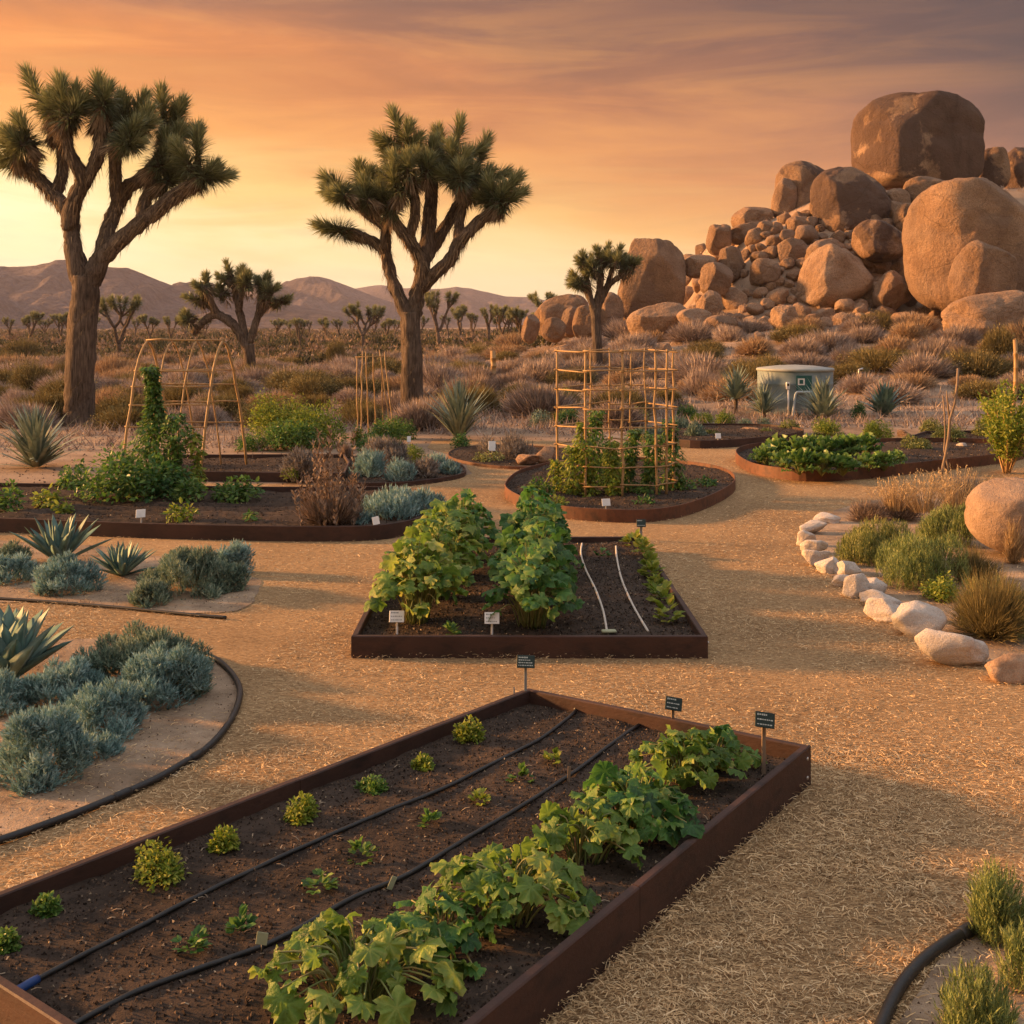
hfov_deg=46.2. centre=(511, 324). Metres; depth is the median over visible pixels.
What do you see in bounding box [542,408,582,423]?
dry shrub
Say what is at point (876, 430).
shrub
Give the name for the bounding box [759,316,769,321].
rubble rock
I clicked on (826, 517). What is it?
border stone
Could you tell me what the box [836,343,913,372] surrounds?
dry shrub
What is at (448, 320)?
joshua tree
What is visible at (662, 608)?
lettuce
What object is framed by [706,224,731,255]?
boulder
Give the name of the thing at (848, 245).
rubble rock
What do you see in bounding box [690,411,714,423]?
shrub
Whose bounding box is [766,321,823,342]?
dry shrub
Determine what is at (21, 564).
shrub
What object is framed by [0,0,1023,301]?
sky
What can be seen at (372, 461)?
herb mound
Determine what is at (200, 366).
dry shrub
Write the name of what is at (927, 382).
dry shrub
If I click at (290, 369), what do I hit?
dry shrub
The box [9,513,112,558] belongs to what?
agave
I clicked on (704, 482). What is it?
garden plant
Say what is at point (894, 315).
rubble rock
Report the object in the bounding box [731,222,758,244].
boulder
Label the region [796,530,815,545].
border stone
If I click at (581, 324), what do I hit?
boulder
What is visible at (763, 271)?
boulder
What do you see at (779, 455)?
kale plant
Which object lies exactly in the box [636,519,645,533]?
plant sign
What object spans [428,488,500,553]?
squash plant
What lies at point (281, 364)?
dry shrub
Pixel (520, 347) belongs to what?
dry shrub
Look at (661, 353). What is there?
dry shrub
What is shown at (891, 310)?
rubble rock
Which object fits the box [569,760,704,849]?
squash plant
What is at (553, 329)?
boulder
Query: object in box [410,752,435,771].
herb plant
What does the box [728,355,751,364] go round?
dry shrub
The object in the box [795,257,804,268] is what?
rubble rock
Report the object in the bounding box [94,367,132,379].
dry shrub
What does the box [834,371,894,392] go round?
dry shrub
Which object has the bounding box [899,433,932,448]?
shrub
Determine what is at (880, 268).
rubble rock
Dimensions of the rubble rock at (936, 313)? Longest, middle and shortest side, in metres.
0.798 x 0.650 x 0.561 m
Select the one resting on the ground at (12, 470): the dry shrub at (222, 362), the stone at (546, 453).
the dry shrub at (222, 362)
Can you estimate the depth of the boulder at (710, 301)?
52.12 m
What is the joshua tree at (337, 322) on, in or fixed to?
on the ground at (12, 470)
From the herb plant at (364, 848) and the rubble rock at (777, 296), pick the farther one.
the rubble rock at (777, 296)
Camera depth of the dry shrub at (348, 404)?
28.30 m
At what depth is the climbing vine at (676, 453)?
15.34 m
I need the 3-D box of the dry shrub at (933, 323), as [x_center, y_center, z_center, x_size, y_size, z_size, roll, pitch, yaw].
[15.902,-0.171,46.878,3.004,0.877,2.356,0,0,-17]
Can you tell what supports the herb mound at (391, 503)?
on the raised bed at (274, 507)
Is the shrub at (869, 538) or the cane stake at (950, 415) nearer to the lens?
the shrub at (869, 538)
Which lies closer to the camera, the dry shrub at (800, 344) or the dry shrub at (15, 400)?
the dry shrub at (15, 400)
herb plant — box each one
[0,925,22,954]
[28,890,63,918]
[130,836,192,892]
[170,924,212,953]
[206,824,240,853]
[224,903,257,933]
[280,790,320,825]
[301,868,338,894]
[348,836,378,865]
[353,773,388,795]
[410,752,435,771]
[417,808,441,826]
[452,714,486,744]
[468,787,490,805]
[505,761,534,781]
[543,747,561,763]
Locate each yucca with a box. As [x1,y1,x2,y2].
[0,401,100,467]
[418,377,498,437]
[706,364,760,413]
[741,381,787,417]
[790,374,861,418]
[860,380,908,415]
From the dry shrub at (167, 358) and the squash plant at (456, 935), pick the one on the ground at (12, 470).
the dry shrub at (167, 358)
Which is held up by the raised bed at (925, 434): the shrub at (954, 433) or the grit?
the shrub at (954, 433)
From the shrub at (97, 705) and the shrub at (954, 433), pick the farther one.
the shrub at (954, 433)
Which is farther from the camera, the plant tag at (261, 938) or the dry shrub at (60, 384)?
the dry shrub at (60, 384)
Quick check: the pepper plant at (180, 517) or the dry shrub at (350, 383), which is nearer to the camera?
the pepper plant at (180, 517)
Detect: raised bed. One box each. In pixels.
[0,483,439,541]
[0,688,810,1023]
[152,454,349,482]
[328,455,465,486]
[351,536,708,658]
[448,444,593,469]
[505,457,735,522]
[639,423,803,448]
[736,438,1023,481]
[905,430,988,438]
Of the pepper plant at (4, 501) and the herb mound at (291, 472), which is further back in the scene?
the herb mound at (291, 472)
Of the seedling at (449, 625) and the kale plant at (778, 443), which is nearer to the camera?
the seedling at (449, 625)
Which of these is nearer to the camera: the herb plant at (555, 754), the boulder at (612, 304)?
the herb plant at (555, 754)
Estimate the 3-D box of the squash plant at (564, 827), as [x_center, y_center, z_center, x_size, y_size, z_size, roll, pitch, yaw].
[0.244,1.974,4.624,0.478,0.248,0.419,0,0,-21]
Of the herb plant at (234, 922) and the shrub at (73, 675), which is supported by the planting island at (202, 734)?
the shrub at (73, 675)
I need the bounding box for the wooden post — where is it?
[490,351,496,375]
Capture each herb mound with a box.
[279,444,323,482]
[279,466,299,479]
[338,441,353,457]
[347,446,387,477]
[355,507,375,524]
[360,483,423,520]
[361,434,412,466]
[382,456,417,481]
[407,444,427,462]
[411,454,442,477]
[411,486,446,511]
[423,451,449,472]
[440,458,461,474]
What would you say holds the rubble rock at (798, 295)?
on the ground at (12, 470)
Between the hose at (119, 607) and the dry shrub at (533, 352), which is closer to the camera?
the hose at (119, 607)
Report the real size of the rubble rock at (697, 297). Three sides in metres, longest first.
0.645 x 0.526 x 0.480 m
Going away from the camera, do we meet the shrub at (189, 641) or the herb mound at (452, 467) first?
the shrub at (189, 641)
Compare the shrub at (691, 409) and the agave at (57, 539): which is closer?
the agave at (57, 539)
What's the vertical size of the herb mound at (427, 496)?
0.349 m
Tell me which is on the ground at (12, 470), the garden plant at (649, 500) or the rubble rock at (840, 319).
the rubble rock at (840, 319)
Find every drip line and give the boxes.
[17,708,576,990]
[73,723,639,1023]
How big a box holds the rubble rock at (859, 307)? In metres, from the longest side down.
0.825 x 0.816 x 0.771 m
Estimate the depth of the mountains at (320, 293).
1402.45 m
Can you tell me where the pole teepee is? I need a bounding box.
[355,350,392,435]
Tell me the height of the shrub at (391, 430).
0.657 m
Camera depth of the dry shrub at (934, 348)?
38.20 m
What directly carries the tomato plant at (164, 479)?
on the raised bed at (274, 507)
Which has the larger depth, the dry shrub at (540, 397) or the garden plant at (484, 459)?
the dry shrub at (540, 397)
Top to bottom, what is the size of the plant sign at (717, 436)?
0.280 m
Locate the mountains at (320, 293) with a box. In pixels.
[245,276,522,326]
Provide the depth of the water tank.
29.09 m
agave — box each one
[0,604,73,678]
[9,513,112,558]
[89,541,160,575]
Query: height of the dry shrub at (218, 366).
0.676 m
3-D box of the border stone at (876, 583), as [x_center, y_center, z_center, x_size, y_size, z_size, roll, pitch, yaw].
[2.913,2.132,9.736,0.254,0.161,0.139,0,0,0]
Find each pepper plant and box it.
[0,478,26,512]
[29,482,68,508]
[49,500,74,513]
[162,497,199,522]
[170,476,208,503]
[210,474,264,503]
[242,509,262,521]
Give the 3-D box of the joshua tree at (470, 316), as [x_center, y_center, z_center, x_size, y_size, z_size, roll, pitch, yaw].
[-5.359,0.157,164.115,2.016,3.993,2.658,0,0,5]
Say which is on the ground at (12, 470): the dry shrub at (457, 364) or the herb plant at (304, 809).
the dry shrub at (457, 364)
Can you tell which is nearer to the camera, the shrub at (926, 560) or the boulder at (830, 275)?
the shrub at (926, 560)
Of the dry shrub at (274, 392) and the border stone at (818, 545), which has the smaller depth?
the border stone at (818, 545)
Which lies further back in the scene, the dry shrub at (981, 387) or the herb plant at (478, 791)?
the dry shrub at (981, 387)
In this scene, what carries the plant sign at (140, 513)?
on the raised bed at (274, 507)
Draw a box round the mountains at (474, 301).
[355,285,588,323]
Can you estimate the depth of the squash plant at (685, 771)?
5.35 m
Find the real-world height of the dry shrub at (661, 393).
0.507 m
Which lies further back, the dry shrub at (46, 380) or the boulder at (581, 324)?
the boulder at (581, 324)
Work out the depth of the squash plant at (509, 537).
9.00 m
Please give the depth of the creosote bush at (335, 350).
60.76 m
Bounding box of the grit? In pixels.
[0,417,1023,1023]
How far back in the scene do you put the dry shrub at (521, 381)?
36.53 m
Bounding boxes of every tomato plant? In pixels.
[54,458,94,489]
[68,440,160,504]
[121,449,199,502]
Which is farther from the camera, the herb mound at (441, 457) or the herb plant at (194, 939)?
the herb mound at (441, 457)
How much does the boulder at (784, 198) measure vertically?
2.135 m
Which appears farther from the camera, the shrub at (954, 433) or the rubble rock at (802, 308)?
the rubble rock at (802, 308)
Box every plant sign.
[136,509,145,522]
[372,516,379,524]
[389,611,403,633]
[407,436,410,446]
[484,612,498,634]
[488,441,495,453]
[517,655,534,690]
[602,498,610,508]
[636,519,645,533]
[665,696,682,717]
[715,433,720,439]
[755,711,774,773]
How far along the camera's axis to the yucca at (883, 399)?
28.60 m
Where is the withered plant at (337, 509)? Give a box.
[291,425,371,525]
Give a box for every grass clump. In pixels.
[866,476,922,511]
[887,468,961,513]
[925,463,992,508]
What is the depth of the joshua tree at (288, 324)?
167.87 m
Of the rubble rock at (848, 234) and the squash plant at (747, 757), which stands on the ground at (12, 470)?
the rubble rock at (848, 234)
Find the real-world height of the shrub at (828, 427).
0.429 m
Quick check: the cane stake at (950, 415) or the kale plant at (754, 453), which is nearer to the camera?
the cane stake at (950, 415)
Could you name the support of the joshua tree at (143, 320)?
on the ground at (12, 470)
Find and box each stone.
[516,454,539,464]
[536,446,554,463]
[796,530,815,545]
[799,520,827,532]
[800,540,827,550]
[801,550,829,566]
[813,512,840,523]
[814,557,838,573]
[832,574,848,586]
[834,561,861,574]
[842,573,869,598]
[859,589,902,604]
[863,597,899,622]
[867,577,886,592]
[891,600,947,636]
[897,429,911,436]
[914,628,988,665]
[985,653,1023,684]
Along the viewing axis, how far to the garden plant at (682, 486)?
15.35 m
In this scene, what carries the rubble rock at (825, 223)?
on the ground at (12, 470)
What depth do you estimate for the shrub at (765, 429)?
23.71 m
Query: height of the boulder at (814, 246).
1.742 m
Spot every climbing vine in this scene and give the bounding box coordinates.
[120,364,172,494]
[158,413,194,493]
[184,430,207,492]
[546,459,571,490]
[559,445,589,494]
[571,422,602,496]
[587,410,611,485]
[600,436,624,495]
[600,451,625,492]
[619,429,643,492]
[631,431,668,494]
[658,419,687,489]
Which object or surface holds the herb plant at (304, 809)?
on the raised bed at (536, 968)
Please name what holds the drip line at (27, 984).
on the raised bed at (536, 968)
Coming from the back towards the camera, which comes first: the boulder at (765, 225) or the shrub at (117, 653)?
the boulder at (765, 225)
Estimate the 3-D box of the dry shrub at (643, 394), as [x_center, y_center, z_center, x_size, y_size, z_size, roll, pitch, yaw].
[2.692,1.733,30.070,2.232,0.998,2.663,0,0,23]
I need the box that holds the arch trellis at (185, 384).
[121,338,247,471]
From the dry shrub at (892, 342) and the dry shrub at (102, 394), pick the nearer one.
the dry shrub at (102, 394)
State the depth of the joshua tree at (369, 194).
28.07 m
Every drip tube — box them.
[580,543,616,632]
[615,546,648,631]
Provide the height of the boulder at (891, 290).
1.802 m
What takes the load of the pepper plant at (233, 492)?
on the raised bed at (274, 507)
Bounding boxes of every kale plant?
[747,448,762,462]
[752,443,777,465]
[765,432,791,452]
[769,449,796,467]
[780,447,814,474]
[781,434,818,452]
[801,433,818,439]
[802,449,839,475]
[808,434,844,454]
[826,452,861,475]
[832,433,866,456]
[852,432,884,455]
[854,450,883,471]
[871,450,898,470]
[887,448,907,464]
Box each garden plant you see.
[471,450,504,461]
[527,476,559,494]
[547,490,568,505]
[632,494,655,504]
[668,473,696,490]
[690,475,717,486]
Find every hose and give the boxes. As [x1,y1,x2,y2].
[0,597,226,618]
[0,654,242,844]
[874,904,1019,1023]
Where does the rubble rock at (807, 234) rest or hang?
on the ground at (12, 470)
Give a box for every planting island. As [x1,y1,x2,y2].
[0,540,261,612]
[0,638,236,834]
[813,491,1023,661]
[899,919,1023,1023]
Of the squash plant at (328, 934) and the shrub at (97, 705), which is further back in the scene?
the shrub at (97, 705)
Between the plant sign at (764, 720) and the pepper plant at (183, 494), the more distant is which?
the pepper plant at (183, 494)
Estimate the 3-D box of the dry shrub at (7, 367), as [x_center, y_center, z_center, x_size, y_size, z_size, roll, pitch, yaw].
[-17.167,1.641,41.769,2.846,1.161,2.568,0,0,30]
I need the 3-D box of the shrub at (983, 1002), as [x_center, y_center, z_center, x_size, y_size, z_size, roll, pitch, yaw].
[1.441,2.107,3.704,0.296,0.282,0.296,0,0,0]
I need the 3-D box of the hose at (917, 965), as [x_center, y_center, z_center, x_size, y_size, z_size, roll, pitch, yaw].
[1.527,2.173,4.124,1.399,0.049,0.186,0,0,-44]
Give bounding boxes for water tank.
[756,365,833,415]
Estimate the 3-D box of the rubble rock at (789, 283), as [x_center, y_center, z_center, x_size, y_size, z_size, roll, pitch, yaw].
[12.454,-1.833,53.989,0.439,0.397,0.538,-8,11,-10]
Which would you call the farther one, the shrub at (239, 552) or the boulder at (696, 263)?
the boulder at (696, 263)
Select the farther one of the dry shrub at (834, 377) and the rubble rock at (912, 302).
the rubble rock at (912, 302)
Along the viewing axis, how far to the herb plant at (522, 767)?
5.46 m
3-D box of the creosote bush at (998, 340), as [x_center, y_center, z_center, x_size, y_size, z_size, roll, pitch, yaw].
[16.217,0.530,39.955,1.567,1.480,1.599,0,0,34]
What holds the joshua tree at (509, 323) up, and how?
on the ground at (12, 470)
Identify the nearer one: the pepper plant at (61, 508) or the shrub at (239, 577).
the shrub at (239, 577)
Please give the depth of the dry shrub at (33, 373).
38.48 m
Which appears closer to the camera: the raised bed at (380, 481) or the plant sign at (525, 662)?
the plant sign at (525, 662)
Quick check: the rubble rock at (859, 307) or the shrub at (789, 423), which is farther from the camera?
the rubble rock at (859, 307)
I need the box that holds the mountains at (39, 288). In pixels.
[0,260,480,328]
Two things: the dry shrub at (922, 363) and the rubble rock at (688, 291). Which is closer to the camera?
the dry shrub at (922, 363)
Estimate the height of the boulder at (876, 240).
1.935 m
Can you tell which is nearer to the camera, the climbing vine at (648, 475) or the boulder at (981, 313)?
the climbing vine at (648, 475)
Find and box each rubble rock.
[656,343,671,349]
[683,286,692,304]
[686,276,691,285]
[691,279,699,292]
[694,294,701,302]
[695,243,705,254]
[722,287,747,309]
[731,313,746,321]
[738,305,746,313]
[740,269,748,277]
[741,249,749,261]
[742,288,752,296]
[744,227,762,246]
[744,315,757,320]
[746,303,763,314]
[747,244,756,253]
[750,251,769,262]
[752,287,768,297]
[754,331,765,338]
[755,243,766,250]
[759,231,771,238]
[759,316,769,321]
[760,298,774,309]
[763,246,777,258]
[765,235,779,245]
[765,282,775,290]
[766,288,788,305]
[769,222,782,234]
[774,276,784,286]
[777,212,790,223]
[779,229,794,241]
[780,257,794,269]
[783,280,794,287]
[786,269,799,280]
[786,295,796,303]
[790,287,797,294]
[791,211,803,216]
[793,302,810,314]
[794,225,818,244]
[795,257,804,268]
[795,290,805,303]
[801,210,811,216]
[805,216,818,227]
[805,313,820,319]
[815,224,824,231]
[816,308,835,317]
[819,233,827,239]
[820,219,829,228]
[820,317,832,326]
[830,230,845,243]
[832,312,848,324]
[834,298,855,313]
[844,243,851,250]
[845,230,852,238]
[851,302,868,314]
[854,254,874,268]
[854,298,868,307]
[862,282,876,301]
[868,299,876,307]
[871,214,881,219]
[874,262,890,273]
[874,275,880,281]
[874,305,896,317]
[881,218,893,225]
[889,201,902,217]
[890,261,903,272]
[891,312,909,319]
[892,257,902,263]
[899,269,904,277]
[904,297,916,306]
[928,310,942,320]
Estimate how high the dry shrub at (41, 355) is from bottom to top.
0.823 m
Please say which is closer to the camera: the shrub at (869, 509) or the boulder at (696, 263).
the shrub at (869, 509)
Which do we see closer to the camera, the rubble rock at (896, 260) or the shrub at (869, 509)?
the shrub at (869, 509)
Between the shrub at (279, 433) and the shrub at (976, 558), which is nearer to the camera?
the shrub at (976, 558)
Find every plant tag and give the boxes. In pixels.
[255,931,268,953]
[387,876,396,889]
[567,766,570,781]
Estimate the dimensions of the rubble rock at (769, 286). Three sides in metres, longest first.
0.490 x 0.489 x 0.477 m
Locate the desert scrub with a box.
[0,325,574,366]
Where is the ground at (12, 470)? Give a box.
[0,188,1023,484]
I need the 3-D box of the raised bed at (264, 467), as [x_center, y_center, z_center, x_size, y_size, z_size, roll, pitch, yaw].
[-3.932,2.144,17.949,3.520,0.173,2.640,0,0,0]
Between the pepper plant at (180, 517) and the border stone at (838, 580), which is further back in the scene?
the pepper plant at (180, 517)
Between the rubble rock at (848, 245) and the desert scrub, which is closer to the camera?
the rubble rock at (848, 245)
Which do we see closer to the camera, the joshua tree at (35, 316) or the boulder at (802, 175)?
the boulder at (802, 175)
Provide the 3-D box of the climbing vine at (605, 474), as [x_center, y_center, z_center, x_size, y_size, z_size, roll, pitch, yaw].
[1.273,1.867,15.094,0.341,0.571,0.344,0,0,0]
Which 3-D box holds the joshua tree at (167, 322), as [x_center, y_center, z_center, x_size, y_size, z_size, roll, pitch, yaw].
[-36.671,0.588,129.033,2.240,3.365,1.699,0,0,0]
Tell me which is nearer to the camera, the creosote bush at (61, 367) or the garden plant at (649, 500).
the garden plant at (649, 500)
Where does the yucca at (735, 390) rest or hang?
on the ground at (12, 470)
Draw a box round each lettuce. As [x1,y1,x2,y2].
[619,528,643,545]
[632,536,655,554]
[637,549,659,564]
[637,559,665,575]
[642,571,667,588]
[646,580,672,601]
[652,594,685,621]
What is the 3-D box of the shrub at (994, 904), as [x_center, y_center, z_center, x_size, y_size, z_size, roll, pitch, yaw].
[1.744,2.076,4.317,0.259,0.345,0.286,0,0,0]
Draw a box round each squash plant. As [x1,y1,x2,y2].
[248,908,478,1023]
[363,532,468,625]
[382,883,496,980]
[396,512,483,599]
[419,497,495,567]
[421,836,600,934]
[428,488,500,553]
[482,538,584,629]
[487,516,579,596]
[494,492,577,565]
[497,485,570,547]
[530,798,645,888]
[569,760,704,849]
[624,724,747,799]
[667,724,767,772]
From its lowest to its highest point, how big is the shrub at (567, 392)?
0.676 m
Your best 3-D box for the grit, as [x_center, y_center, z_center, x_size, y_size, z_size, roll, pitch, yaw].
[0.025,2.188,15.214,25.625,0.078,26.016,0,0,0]
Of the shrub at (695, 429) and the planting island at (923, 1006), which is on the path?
the planting island at (923, 1006)
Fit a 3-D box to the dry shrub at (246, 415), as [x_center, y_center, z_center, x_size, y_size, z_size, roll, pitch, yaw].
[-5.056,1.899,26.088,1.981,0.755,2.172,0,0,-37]
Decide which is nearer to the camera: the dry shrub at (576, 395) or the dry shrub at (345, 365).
the dry shrub at (576, 395)
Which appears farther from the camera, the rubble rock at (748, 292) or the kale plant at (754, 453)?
the rubble rock at (748, 292)
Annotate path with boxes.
[0,436,1023,1023]
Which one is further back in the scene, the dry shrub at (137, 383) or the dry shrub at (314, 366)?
the dry shrub at (314, 366)
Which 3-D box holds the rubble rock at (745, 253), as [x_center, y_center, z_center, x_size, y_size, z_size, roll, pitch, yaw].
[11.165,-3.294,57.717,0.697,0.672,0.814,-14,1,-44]
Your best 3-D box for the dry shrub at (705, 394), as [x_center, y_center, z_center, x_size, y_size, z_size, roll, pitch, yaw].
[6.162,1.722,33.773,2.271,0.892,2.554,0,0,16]
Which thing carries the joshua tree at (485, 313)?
on the ground at (12, 470)
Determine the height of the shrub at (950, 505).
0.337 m
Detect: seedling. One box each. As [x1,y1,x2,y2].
[442,620,461,634]
[574,560,584,567]
[593,547,610,555]
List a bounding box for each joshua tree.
[0,61,240,426]
[2,316,14,338]
[21,310,45,338]
[36,317,53,332]
[49,314,64,340]
[57,311,68,328]
[99,293,143,355]
[131,317,140,336]
[137,313,159,341]
[162,316,179,337]
[175,257,295,366]
[177,322,188,333]
[197,317,210,334]
[270,318,285,334]
[285,319,291,335]
[291,317,307,346]
[305,100,533,407]
[306,320,312,333]
[317,316,329,337]
[330,318,342,338]
[342,301,386,346]
[347,320,356,330]
[369,317,379,332]
[380,318,395,334]
[389,318,399,334]
[420,315,429,332]
[424,289,459,345]
[439,315,450,336]
[450,303,467,336]
[466,312,477,334]
[479,303,498,339]
[491,304,513,334]
[492,317,504,329]
[502,313,512,332]
[504,305,528,333]
[526,290,557,337]
[564,239,643,367]
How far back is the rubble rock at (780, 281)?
53.99 m
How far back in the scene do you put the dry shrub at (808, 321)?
47.90 m
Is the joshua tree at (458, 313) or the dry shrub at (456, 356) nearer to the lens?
the dry shrub at (456, 356)
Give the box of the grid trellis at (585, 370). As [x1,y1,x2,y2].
[554,348,677,496]
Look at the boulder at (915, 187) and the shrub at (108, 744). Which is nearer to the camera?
the shrub at (108, 744)
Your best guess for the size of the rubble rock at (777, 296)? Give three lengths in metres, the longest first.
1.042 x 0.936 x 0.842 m
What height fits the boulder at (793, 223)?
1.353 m
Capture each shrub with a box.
[0,348,25,357]
[0,351,45,364]
[0,358,52,371]
[0,365,16,383]
[0,383,30,397]
[0,385,35,402]
[0,396,61,429]
[0,537,34,560]
[0,551,39,584]
[0,665,36,715]
[0,700,97,796]
[1,394,47,407]
[4,367,60,382]
[13,653,107,707]
[14,384,63,419]
[27,550,108,596]
[28,351,55,356]
[30,369,95,392]
[31,374,102,398]
[41,354,64,366]
[41,363,60,370]
[62,676,150,740]
[68,619,186,687]
[82,401,162,430]
[84,729,126,761]
[94,352,142,379]
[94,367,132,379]
[94,372,104,388]
[95,375,139,394]
[95,381,141,398]
[95,386,130,405]
[95,390,179,421]
[98,353,129,360]
[105,352,130,358]
[108,371,133,379]
[115,638,214,711]
[116,362,151,374]
[116,375,180,397]
[118,371,147,381]
[126,574,174,607]
[132,353,166,364]
[135,544,236,600]
[139,361,163,368]
[140,358,170,368]
[144,377,208,409]
[157,352,179,363]
[161,362,214,388]
[162,366,230,379]
[165,362,182,367]
[166,663,215,699]
[167,631,216,669]
[169,362,206,368]
[178,379,208,392]
[178,400,231,425]
[182,357,210,368]
[184,351,210,361]
[184,391,216,408]
[185,389,250,418]
[200,351,232,367]
[202,560,251,593]
[209,371,265,390]
[210,363,226,371]
[211,358,237,366]
[213,374,261,393]
[215,538,255,574]
[216,357,280,374]
[224,382,258,399]
[226,364,277,384]
[227,353,277,366]
[232,396,316,427]
[234,430,267,451]
[236,361,277,372]
[237,354,271,360]
[243,389,302,405]
[244,388,316,445]
[244,392,295,407]
[258,364,345,392]
[258,417,330,451]
[260,356,280,363]
[266,361,319,382]
[270,360,294,369]
[274,355,290,361]
[279,372,338,397]
[280,356,304,365]
[283,398,349,448]
[294,390,338,409]
[297,361,333,371]
[308,363,365,378]
[314,350,351,363]
[321,363,365,381]
[323,354,365,370]
[329,371,392,396]
[329,394,387,417]
[330,386,378,403]
[331,362,360,372]
[339,400,386,425]
[345,348,356,356]
[350,420,365,446]
[351,352,395,366]
[353,348,377,355]
[355,429,382,450]
[359,357,401,376]
[367,367,394,380]
[368,413,406,443]
[370,389,430,412]
[378,349,400,359]
[378,373,423,392]
[381,390,452,430]
[391,417,416,439]
[398,354,467,388]
[405,393,446,404]
[423,351,455,366]
[423,352,450,360]
[423,383,443,399]
[426,380,504,413]
[438,370,502,398]
[439,343,467,359]
[444,358,490,372]
[449,355,490,368]
[449,430,471,447]
[452,351,485,361]
[454,361,497,381]
[464,340,483,348]
[464,343,501,359]
[476,433,496,452]
[480,344,523,357]
[490,367,536,389]
[492,330,531,347]
[495,377,583,416]
[495,430,535,458]
[496,351,521,360]
[496,354,532,375]
[496,382,537,400]
[499,377,533,393]
[503,343,527,351]
[511,355,567,382]
[516,348,560,359]
[526,352,568,364]
[528,409,551,426]
[537,384,587,403]
[541,364,600,385]
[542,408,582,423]
[546,379,589,392]
[554,406,578,425]
[558,346,611,364]
[558,354,613,379]
[561,334,608,349]
[562,388,573,397]
[566,341,612,357]
[575,395,651,429]
[577,383,658,419]
[582,382,607,397]
[586,375,664,412]
[600,369,654,386]
[601,315,629,338]
[604,341,661,362]
[605,353,653,374]
[607,328,658,354]
[627,377,677,392]
[635,426,664,434]
[638,366,665,378]
[640,329,666,342]
[642,347,705,367]
[647,347,665,357]
[647,386,684,402]
[658,349,739,382]
[660,316,714,342]
[668,414,690,427]
[674,399,690,412]
[675,341,729,362]
[675,377,689,389]
[676,403,697,418]
[679,363,726,395]
[683,421,706,435]
[687,339,727,353]
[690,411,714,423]
[695,372,756,401]
[705,429,719,433]
[709,320,746,341]
[713,408,737,422]
[719,354,787,382]
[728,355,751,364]
[730,335,777,355]
[737,317,771,332]
[738,418,752,423]
[746,351,784,364]
[757,415,771,423]
[759,427,776,431]
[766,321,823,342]
[773,334,830,357]
[778,418,799,427]
[779,349,837,367]
[786,315,829,330]
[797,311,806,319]
[800,327,861,352]
[811,416,842,435]
[825,341,865,364]
[829,360,871,378]
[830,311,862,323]
[831,514,914,566]
[833,371,841,384]
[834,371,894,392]
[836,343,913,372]
[837,312,880,332]
[844,321,886,342]
[844,495,891,521]
[849,400,866,419]
[860,374,931,405]
[862,419,894,437]
[869,333,919,352]
[873,528,971,592]
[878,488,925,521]
[885,310,941,330]
[885,317,933,341]
[886,370,941,388]
[890,349,963,378]
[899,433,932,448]
[904,335,953,359]
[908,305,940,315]
[915,333,969,348]
[915,501,975,546]
[918,416,942,432]
[918,570,959,603]
[929,321,984,345]
[930,423,967,441]
[931,954,1021,1023]
[937,345,1021,378]
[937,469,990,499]
[940,496,963,516]
[943,556,1023,643]
[945,342,977,355]
[947,374,984,385]
[949,376,1003,398]
[949,535,1008,582]
[962,852,1023,951]
[970,416,987,435]
[974,338,1023,354]
[977,379,1023,473]
[990,915,1023,993]
[995,369,1023,386]
[997,352,1023,359]
[999,355,1023,374]
[1000,319,1023,343]
[1001,515,1023,563]
[1004,375,1023,399]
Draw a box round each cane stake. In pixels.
[940,368,958,478]
[942,395,948,473]
[1010,340,1018,412]
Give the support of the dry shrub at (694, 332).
on the ground at (12, 470)
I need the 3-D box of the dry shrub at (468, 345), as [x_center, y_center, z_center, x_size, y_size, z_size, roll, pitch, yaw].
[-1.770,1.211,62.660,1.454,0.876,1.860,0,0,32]
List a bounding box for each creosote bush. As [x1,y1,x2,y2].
[1,334,44,354]
[3,355,56,392]
[51,358,64,379]
[324,334,347,362]
[529,351,560,361]
[855,308,894,330]
[976,319,1021,356]
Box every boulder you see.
[521,314,539,343]
[534,294,587,337]
[541,317,565,342]
[561,306,577,337]
[572,305,591,339]
[600,292,623,337]
[617,238,685,319]
[626,302,686,337]
[676,308,711,324]
[685,254,716,278]
[696,290,721,315]
[699,262,732,296]
[702,315,738,329]
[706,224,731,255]
[718,246,743,281]
[731,207,773,226]
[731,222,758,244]
[749,258,780,285]
[756,220,772,232]
[770,305,798,329]
[771,178,796,217]
[775,161,823,207]
[777,238,807,261]
[785,216,806,230]
[797,243,873,307]
[805,238,849,259]
[809,167,890,231]
[850,90,984,189]
[851,219,902,261]
[872,270,912,310]
[886,188,910,202]
[894,203,910,231]
[902,177,1023,311]
[903,176,943,202]
[941,290,1023,336]
[948,240,1017,301]
[964,477,1023,552]
[979,147,1010,188]
[1005,147,1023,188]
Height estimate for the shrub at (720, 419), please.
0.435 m
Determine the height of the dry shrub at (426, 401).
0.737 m
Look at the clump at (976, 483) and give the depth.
15.16 m
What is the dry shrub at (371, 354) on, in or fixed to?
on the ground at (12, 470)

